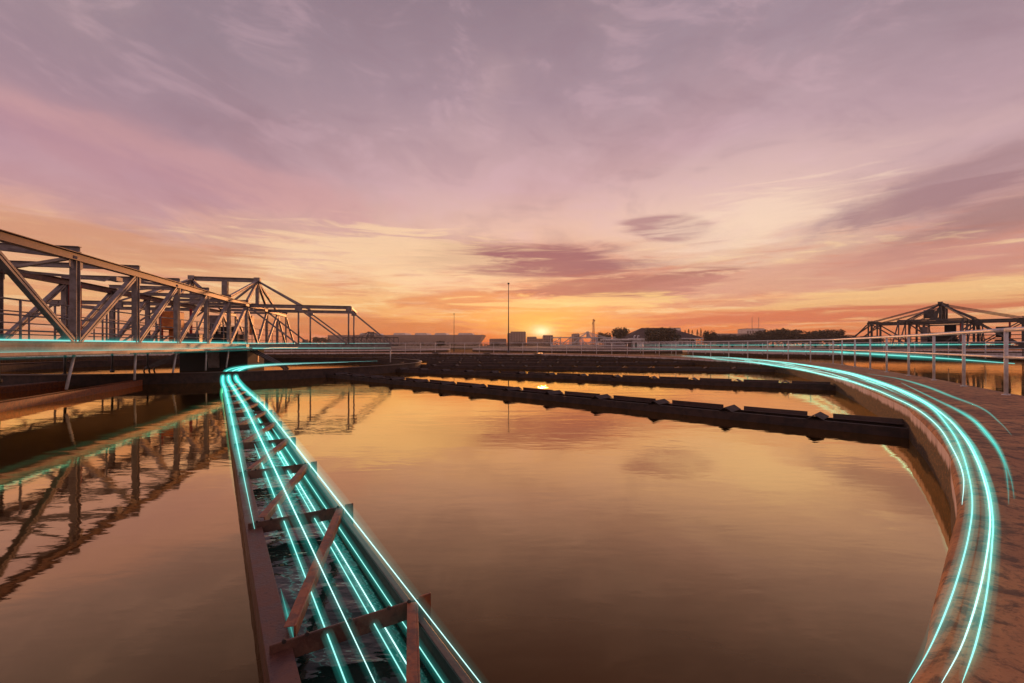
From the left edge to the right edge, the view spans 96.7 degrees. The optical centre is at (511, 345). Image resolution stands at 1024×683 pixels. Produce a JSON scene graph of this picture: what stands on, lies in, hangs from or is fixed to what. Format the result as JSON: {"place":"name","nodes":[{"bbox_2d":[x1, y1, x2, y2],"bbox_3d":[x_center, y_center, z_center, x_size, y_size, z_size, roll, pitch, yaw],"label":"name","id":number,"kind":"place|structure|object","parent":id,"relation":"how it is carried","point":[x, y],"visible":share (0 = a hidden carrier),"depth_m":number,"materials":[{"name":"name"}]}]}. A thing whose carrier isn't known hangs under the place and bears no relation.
{"place":"outdoors","nodes":[
{"label":"outdoors","id":0,"kind":"place"},
{"bbox_2d":[0,349,1023,682],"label":"water","id":1,"kind":"structure","parent":0,"point":[532,541],"depth_m":3.29,"materials":[{"name":"brown liquid"}]},
{"bbox_2d":[0,381,64,393],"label":"weir trough","id":2,"kind":"object","parent":1,"relation":"in","point":[27,387],"visible":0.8,"depth_m":13.16,"materials":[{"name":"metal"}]},
{"bbox_2d":[0,380,142,411],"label":"weir trough","id":3,"kind":"object","parent":1,"relation":"in","point":[18,403],"visible":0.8,"depth_m":10.78,"materials":[{"name":"metal"}]},
{"bbox_2d":[0,357,421,385],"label":"feed well","id":4,"kind":"object","parent":1,"relation":"in","point":[394,364],"visible":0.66,"depth_m":17.34,"materials":[{"name":"metal"}]},
{"bbox_2d":[143,348,287,370],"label":"pier","id":5,"kind":"structure","parent":1,"relation":"in","point":[195,360],"depth_m":23.62,"materials":[{"name":"black concrete"}]},
{"bbox_2d":[0,229,391,389],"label":"scraper bridge","id":6,"kind":"structure","parent":5,"relation":"on","point":[71,325],"depth_m":15.13,"materials":[{"name":"grey metal"}]},
{"bbox_2d":[0,348,265,352],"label":"light strand","id":7,"kind":"object","parent":6,"relation":"on","point":[158,349],"visible":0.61,"depth_m":14.40},
{"bbox_2d":[0,339,317,343],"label":"light strand","id":8,"kind":"object","parent":6,"relation":"on","point":[134,341],"visible":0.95,"depth_m":12.43},
{"bbox_2d":[638,342,1023,357],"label":"guard rail","id":9,"kind":"object","parent":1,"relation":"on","point":[914,348],"visible":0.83,"depth_m":39.46,"materials":[{"name":"metal"}]},
{"bbox_2d":[0,0,1023,345],"label":"sky","id":10,"kind":"structure","parent":0,"point":[721,166],"materials":[{"name":"purple"}]},
{"bbox_2d":[268,346,845,348],"bbox_3d":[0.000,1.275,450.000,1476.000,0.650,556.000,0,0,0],"label":"terrain","id":11,"kind":"structure","parent":0,"point":[474,347],"depth_m":200.46,"materials":[{"name":"brown plant"}]},
{"bbox_2d":[311,337,330,343],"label":"round tree","id":12,"kind":"object","parent":11,"relation":"on","point":[319,340],"visible":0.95,"depth_m":299.12,"materials":[{"name":"green plant"}]},
{"bbox_2d":[328,333,485,345],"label":"exhibition hall","id":13,"kind":"structure","parent":11,"relation":"on","point":[465,338],"depth_m":620.00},
{"bbox_2d":[436,341,444,347],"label":"round tree","id":14,"kind":"object","parent":11,"relation":"on","point":[440,343],"visible":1,"depth_m":169.88,"materials":[{"name":"green plant"}]},
{"bbox_2d":[489,339,506,345],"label":"office block","id":15,"kind":"structure","parent":11,"relation":"on","point":[502,341],"depth_m":600.00,"materials":[{"name":"grey glass"}]},
{"bbox_2d":[510,331,525,345],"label":"office block","id":16,"kind":"structure","parent":11,"relation":"on","point":[517,336],"depth_m":560.00,"materials":[{"name":"grey glass"}]},
{"bbox_2d":[511,342,526,346],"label":"round tree","id":17,"kind":"object","parent":11,"relation":"on","point":[519,344],"visible":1,"depth_m":299.10,"materials":[{"name":"green plant"}]},
{"bbox_2d":[527,337,536,345],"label":"office block","id":18,"kind":"structure","parent":11,"relation":"on","point":[530,340],"depth_m":620.00,"materials":[{"name":"grey glass"}]},
{"bbox_2d":[543,335,552,345],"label":"office block","id":19,"kind":"structure","parent":11,"relation":"on","point":[546,337],"depth_m":600.00,"materials":[{"name":"grey glass"}]},
{"bbox_2d":[571,333,579,344],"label":"office block","id":20,"kind":"structure","parent":11,"relation":"on","point":[573,339],"depth_m":520.00,"materials":[{"name":"grey glass"}]},
{"bbox_2d":[167,340,1016,345],"bbox_3d":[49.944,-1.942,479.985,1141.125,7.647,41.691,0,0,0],"label":"treeline","id":21,"kind":"object","parent":11,"relation":"on","point":[422,344],"visible":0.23,"depth_m":474.83,"materials":[{"name":"green plant"}]},
{"bbox_2d":[593,332,611,346],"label":"round tree","id":22,"kind":"object","parent":11,"relation":"on","point":[602,334],"visible":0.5,"depth_m":227.72,"materials":[{"name":"green plant"}]},
{"bbox_2d":[611,327,629,338],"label":"round tree","id":23,"kind":"object","parent":11,"relation":"on","point":[621,332],"visible":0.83,"depth_m":173.09,"materials":[{"name":"green plant"}]},
{"bbox_2d":[600,335,644,346],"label":"flat roof shed","id":24,"kind":"structure","parent":11,"relation":"on","point":[630,340],"depth_m":151.50,"materials":[{"name":"paint"}]},
{"bbox_2d":[643,327,663,339],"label":"round tree","id":25,"kind":"object","parent":11,"relation":"on","point":[647,335],"visible":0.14,"depth_m":157.84,"materials":[{"name":"green plant"}]},
{"bbox_2d":[617,328,703,347],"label":"hip roof house","id":26,"kind":"structure","parent":11,"relation":"on","point":[640,332],"depth_m":165.00,"materials":[{"name":"grey glass"}]},
{"bbox_2d":[645,327,681,346],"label":"round tree","id":27,"kind":"object","parent":11,"relation":"on","point":[656,335],"visible":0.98,"depth_m":148.62,"materials":[{"name":"green plant"}]},
{"bbox_2d":[703,330,717,342],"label":"round tree","id":28,"kind":"object","parent":11,"relation":"on","point":[712,336],"visible":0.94,"depth_m":169.78,"materials":[{"name":"green plant"}]},
{"bbox_2d":[703,334,734,346],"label":"round tree","id":29,"kind":"object","parent":11,"relation":"on","point":[718,338],"visible":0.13,"depth_m":188.93,"materials":[{"name":"green plant"}]},
{"bbox_2d":[716,335,744,346],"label":"round tree","id":30,"kind":"object","parent":11,"relation":"on","point":[725,338],"visible":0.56,"depth_m":182.07,"materials":[{"name":"green plant"}]},
{"bbox_2d":[711,333,754,345],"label":"office block","id":31,"kind":"structure","parent":11,"relation":"on","point":[737,334],"depth_m":520.76,"materials":[{"name":"grey glass"}]},
{"bbox_2d":[728,334,756,346],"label":"round tree","id":32,"kind":"object","parent":11,"relation":"on","point":[746,337],"visible":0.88,"depth_m":174.35,"materials":[{"name":"green plant"}]},
{"bbox_2d":[738,328,764,345],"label":"office block","id":33,"kind":"structure","parent":11,"relation":"on","point":[750,330],"depth_m":560.00,"materials":[{"name":"grey glass"}]},
{"bbox_2d":[751,334,768,346],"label":"round tree","id":34,"kind":"object","parent":11,"relation":"on","point":[760,344],"visible":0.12,"depth_m":188.24,"materials":[{"name":"green plant"}]},
{"bbox_2d":[753,329,786,346],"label":"round tree","id":35,"kind":"object","parent":11,"relation":"on","point":[760,334],"visible":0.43,"depth_m":183.24,"materials":[{"name":"green plant"}]},
{"bbox_2d":[763,328,802,346],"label":"round tree","id":36,"kind":"object","parent":11,"relation":"on","point":[782,333],"visible":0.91,"depth_m":175.28,"materials":[{"name":"green plant"}]},
{"bbox_2d":[789,336,819,347],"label":"round tree","id":37,"kind":"object","parent":11,"relation":"on","point":[803,343],"visible":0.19,"depth_m":188.79,"materials":[{"name":"green plant"}]},
{"bbox_2d":[797,330,824,347],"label":"round tree","id":38,"kind":"object","parent":11,"relation":"on","point":[806,337],"visible":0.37,"depth_m":184.28,"materials":[{"name":"green plant"}]},
{"bbox_2d":[804,329,845,347],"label":"round tree","id":39,"kind":"object","parent":11,"relation":"on","point":[833,334],"visible":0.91,"depth_m":174.39,"materials":[{"name":"green plant"}]},
{"bbox_2d":[830,334,853,347],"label":"round tree","id":40,"kind":"object","parent":11,"relation":"on","point":[846,336],"visible":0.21,"depth_m":188.89,"materials":[{"name":"green plant"}]},
{"bbox_2d":[846,336,884,344],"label":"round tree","id":41,"kind":"object","parent":11,"relation":"on","point":[865,341],"visible":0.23,"depth_m":177.24,"materials":[{"name":"green plant"}]},
{"bbox_2d":[550,331,625,345],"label":"scraper bridge","id":42,"kind":"structure","parent":0,"point":[587,336],"depth_m":122.50,"materials":[{"name":"paint"}]},
{"bbox_2d":[843,302,1023,359],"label":"scraper bridge","id":43,"kind":"structure","parent":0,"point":[931,316],"depth_m":38.73,"materials":[{"name":"metal"}]},
{"label":"ground","id":44,"kind":"structure","parent":0,"visible":0},
{"bbox_2d":[155,348,449,352],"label":"tank wall","id":45,"kind":"structure","parent":44,"relation":"on","point":[356,350],"depth_m":85.16,"materials":[{"name":"concrete"}]},
{"bbox_2d":[337,331,398,345],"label":"scraper bridge","id":46,"kind":"structure","parent":45,"relation":"on","point":[371,334],"depth_m":124.67,"materials":[{"name":"metal"}]},
{"bbox_2d":[0,352,1023,682],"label":"tank wall","id":47,"kind":"structure","parent":44,"relation":"on","point":[998,656],"depth_m":3.03,"materials":[{"name":"concrete"}]},
{"bbox_2d":[222,383,472,682],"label":"launder channel","id":48,"kind":"object","parent":47,"relation":"attached to","point":[303,653],"visible":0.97,"depth_m":2.29,"materials":[{"name":"paint"}]},
{"bbox_2d":[222,361,359,528],"bbox_3d":[-7.494,1.013,13.922,5.824,0.354,24.623,0,0,-15],"label":"light strand","id":49,"kind":"object","parent":48,"relation":"on","point":[235,434],"visible":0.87,"depth_m":5.64},
{"bbox_2d":[255,446,346,682],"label":"light strand","id":50,"kind":"object","parent":48,"relation":"attached to","point":[311,591],"visible":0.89,"depth_m":2.06},
{"bbox_2d":[228,362,374,682],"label":"light strand","id":51,"kind":"object","parent":48,"relation":"attached to","point":[302,527],"visible":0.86,"depth_m":2.77},
{"bbox_2d":[253,410,405,680],"bbox_3d":[-2.317,1.165,4.598,0.067,0.067,8.611,0,0,-33],"label":"light strand","id":52,"kind":"object","parent":48,"relation":"attached to","point":[349,579],"visible":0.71,"depth_m":2.18},
{"bbox_2d":[268,432,405,662],"bbox_3d":[-1.961,1.255,4.172,0.102,0.102,7.117,0,0,-33],"label":"light strand","id":53,"kind":"object","parent":48,"relation":"attached to","point":[351,571],"visible":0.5,"depth_m":2.44},
{"bbox_2d":[237,364,480,682],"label":"light strand","id":54,"kind":"object","parent":48,"relation":"on","point":[365,535],"visible":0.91,"depth_m":2.65},
{"bbox_2d":[274,431,443,682],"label":"light strand","id":55,"kind":"object","parent":48,"relation":"attached to","point":[371,575],"visible":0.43,"depth_m":2.41},
{"bbox_2d":[362,355,438,357],"bbox_3d":[-12.050,1.222,46.500,0.500,0.276,14.366,0,0,29],"label":"weir trough","id":56,"kind":"object","parent":47,"relation":"attached to","point":[411,356],"visible":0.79,"depth_m":47.68,"materials":[{"name":"metal"}]},
{"bbox_2d":[401,355,507,358],"bbox_3d":[-5.500,1.222,44.600,15.416,0.276,0.500,0,0,-44],"label":"weir trough","id":57,"kind":"object","parent":47,"relation":"attached to","point":[498,356],"visible":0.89,"depth_m":44.79,"materials":[{"name":"metal"}]},
{"bbox_2d":[416,356,557,360],"bbox_3d":[-1.000,1.222,41.900,16.863,0.276,0.500,0,0,-34],"label":"weir trough","id":58,"kind":"object","parent":47,"relation":"attached to","point":[479,358],"visible":0.78,"depth_m":40.92,"materials":[{"name":"metal"}]},
{"bbox_2d":[507,283,509,352],"bbox_3d":[-0.400,-3.150,52.200,0.285,8.020,0.300,0,0,0],"label":"mast","id":59,"kind":"object","parent":47,"relation":"on","point":[508,351],"visible":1,"depth_m":52.14,"materials":[{"name":"metal"}]},
{"bbox_2d":[428,358,625,362],"bbox_3d":[2.200,1.222,36.400,17.586,0.276,0.500,0,0,-17],"label":"weir trough","id":60,"kind":"object","parent":47,"relation":"attached to","point":[547,360],"visible":0.84,"depth_m":36.11,"materials":[{"name":"metal"}]},
{"bbox_2d":[426,361,694,364],"bbox_3d":[3.650,1.222,30.500,18.527,0.276,0.500,0,0,-3],"label":"weir trough","id":61,"kind":"object","parent":47,"relation":"attached to","point":[596,363],"visible":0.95,"depth_m":30.46,"materials":[{"name":"metal"}]},
{"bbox_2d":[126,328,1010,394],"bbox_3d":[-15.802,0.281,31.791,62.733,1.174,49.341,0,0,0],"label":"guard rail","id":62,"kind":"object","parent":47,"relation":"on","point":[1006,361],"visible":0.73,"depth_m":13.03,"materials":[{"name":"metal"}]},
{"bbox_2d":[683,349,1014,363],"bbox_3d":[12.772,0.315,24.620,6.051,0.230,33.954,0,0,4],"label":"light strand","id":63,"kind":"object","parent":62,"relation":"attached to","point":[859,353],"visible":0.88,"depth_m":16.26},
{"bbox_2d":[900,344,1001,344],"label":"light strand","id":64,"kind":"object","parent":62,"relation":"attached to","point":[952,344],"visible":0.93,"depth_m":10.51},
{"bbox_2d":[1004,327,1023,358],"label":"guard rail","id":65,"kind":"object","parent":62,"relation":"attached to","point":[1013,329],"visible":1,"depth_m":7.70,"materials":[{"name":"metal"}]},
{"bbox_2d":[420,364,773,371],"bbox_3d":[3.510,1.222,24.409,19.205,0.276,0.500,0,0,12],"label":"weir trough","id":66,"kind":"object","parent":47,"relation":"attached to","point":[672,368],"visible":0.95,"depth_m":24.05,"materials":[{"name":"metal"}]},
{"bbox_2d":[396,367,834,390],"bbox_3d":[1.109,1.222,18.305,20.535,0.276,0.500,0,0,31],"label":"weir trough","id":67,"kind":"object","parent":47,"relation":"attached to","point":[813,385],"visible":0.85,"depth_m":16.14,"materials":[{"name":"metal"}]},
{"bbox_2d":[327,372,908,437],"bbox_3d":[-1.321,1.222,13.040,20.535,0.276,0.500,0,0,43],"label":"weir trough","id":68,"kind":"object","parent":47,"relation":"attached to","point":[884,426],"visible":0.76,"depth_m":8.73,"materials":[{"name":"metal"}]},
{"bbox_2d":[718,359,871,388],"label":"light strand","id":69,"kind":"object","parent":47,"relation":"on","point":[805,370],"visible":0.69,"depth_m":15.22},
{"bbox_2d":[699,356,915,400],"bbox_3d":[11.573,0.844,21.973,3.112,0.113,31.893,0,0,14],"label":"light strand","id":70,"kind":"object","parent":47,"relation":"on","point":[827,370],"visible":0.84,"depth_m":14.18},
{"bbox_2d":[684,355,972,682],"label":"light strand","id":71,"kind":"object","parent":47,"relation":"on","point":[948,604],"visible":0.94,"depth_m":1.80},
{"bbox_2d":[724,359,963,501],"bbox_3d":[9.005,0.836,17.635,3.006,0.095,33.131,0,0,18],"label":"light strand","id":72,"kind":"object","parent":47,"relation":"on","point":[920,411],"visible":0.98,"depth_m":4.60},
{"bbox_2d":[745,358,990,681],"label":"light strand","id":73,"kind":"object","parent":47,"relation":"on","point":[975,605],"visible":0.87,"depth_m":1.82},
{"bbox_2d":[872,374,1007,430],"bbox_3d":[7.813,0.838,8.755,0.559,0.060,11.026,0,0,32],"label":"light strand","id":74,"kind":"object","parent":47,"relation":"on","point":[949,395],"visible":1,"depth_m":7.60},
{"bbox_2d":[919,391,1013,493],"bbox_3d":[5.872,0.838,6.247,0.360,0.059,9.788,0,0,38],"label":"light strand","id":75,"kind":"object","parent":47,"relation":"on","point":[984,432],"visible":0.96,"depth_m":4.42},
{"bbox_2d":[956,426,993,682],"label":"light strand","id":76,"kind":"object","parent":47,"relation":"on","point":[977,637],"visible":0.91,"depth_m":1.62},
{"bbox_2d":[957,410,1008,502],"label":"light strand","id":77,"kind":"object","parent":47,"relation":"on","point":[1001,456],"visible":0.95,"depth_m":3.43},
{"bbox_2d":[472,348,732,352],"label":"tank wall","id":78,"kind":"structure","parent":44,"relation":"on","point":[621,350],"depth_m":88.69,"materials":[{"name":"concrete"}]},
{"bbox_2d":[682,349,1021,359],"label":"tank wall","id":79,"kind":"structure","parent":44,"relation":"on","point":[792,353],"depth_m":52.42,"materials":[{"name":"concrete"}]}
]}

